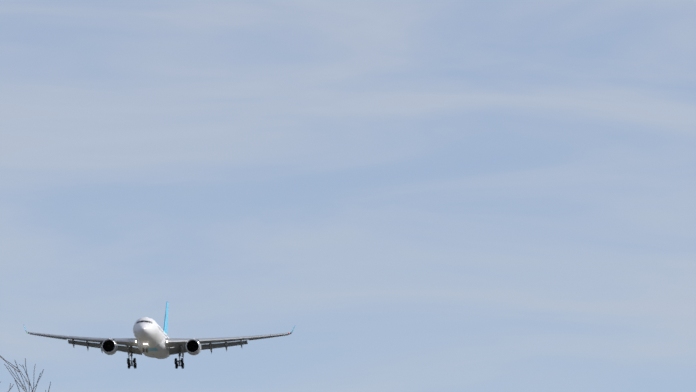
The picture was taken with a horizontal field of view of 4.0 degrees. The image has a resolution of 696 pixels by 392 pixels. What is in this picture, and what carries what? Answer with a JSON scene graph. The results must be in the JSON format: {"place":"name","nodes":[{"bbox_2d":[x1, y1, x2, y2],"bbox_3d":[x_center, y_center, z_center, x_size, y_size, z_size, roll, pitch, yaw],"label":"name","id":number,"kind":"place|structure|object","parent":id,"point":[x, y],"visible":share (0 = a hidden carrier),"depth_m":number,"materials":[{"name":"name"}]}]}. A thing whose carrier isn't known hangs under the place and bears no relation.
{"place":"outdoors","nodes":[
{"label":"outdoors","id":0,"kind":"place"},
{"bbox_2d":[1,357,50,391],"bbox_3d":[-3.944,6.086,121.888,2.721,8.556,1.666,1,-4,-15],"label":"tree","id":1,"kind":"object","parent":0,"point":[29,384],"visible":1,"depth_m":121.97,"materials":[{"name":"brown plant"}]},
{"bbox_2d":[24,301,294,368],"bbox_3d":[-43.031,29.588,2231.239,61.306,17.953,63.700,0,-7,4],"label":"airliner","id":2,"kind":"object","parent":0,"point":[152,339],"visible":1,"depth_m":2226.38,"materials":[{"name":"white paint"}]},
{"bbox_2d":[0,0,695,391],"label":"sky","id":3,"kind":"structure","parent":0,"point":[434,195],"materials":[{"name":"blue"}]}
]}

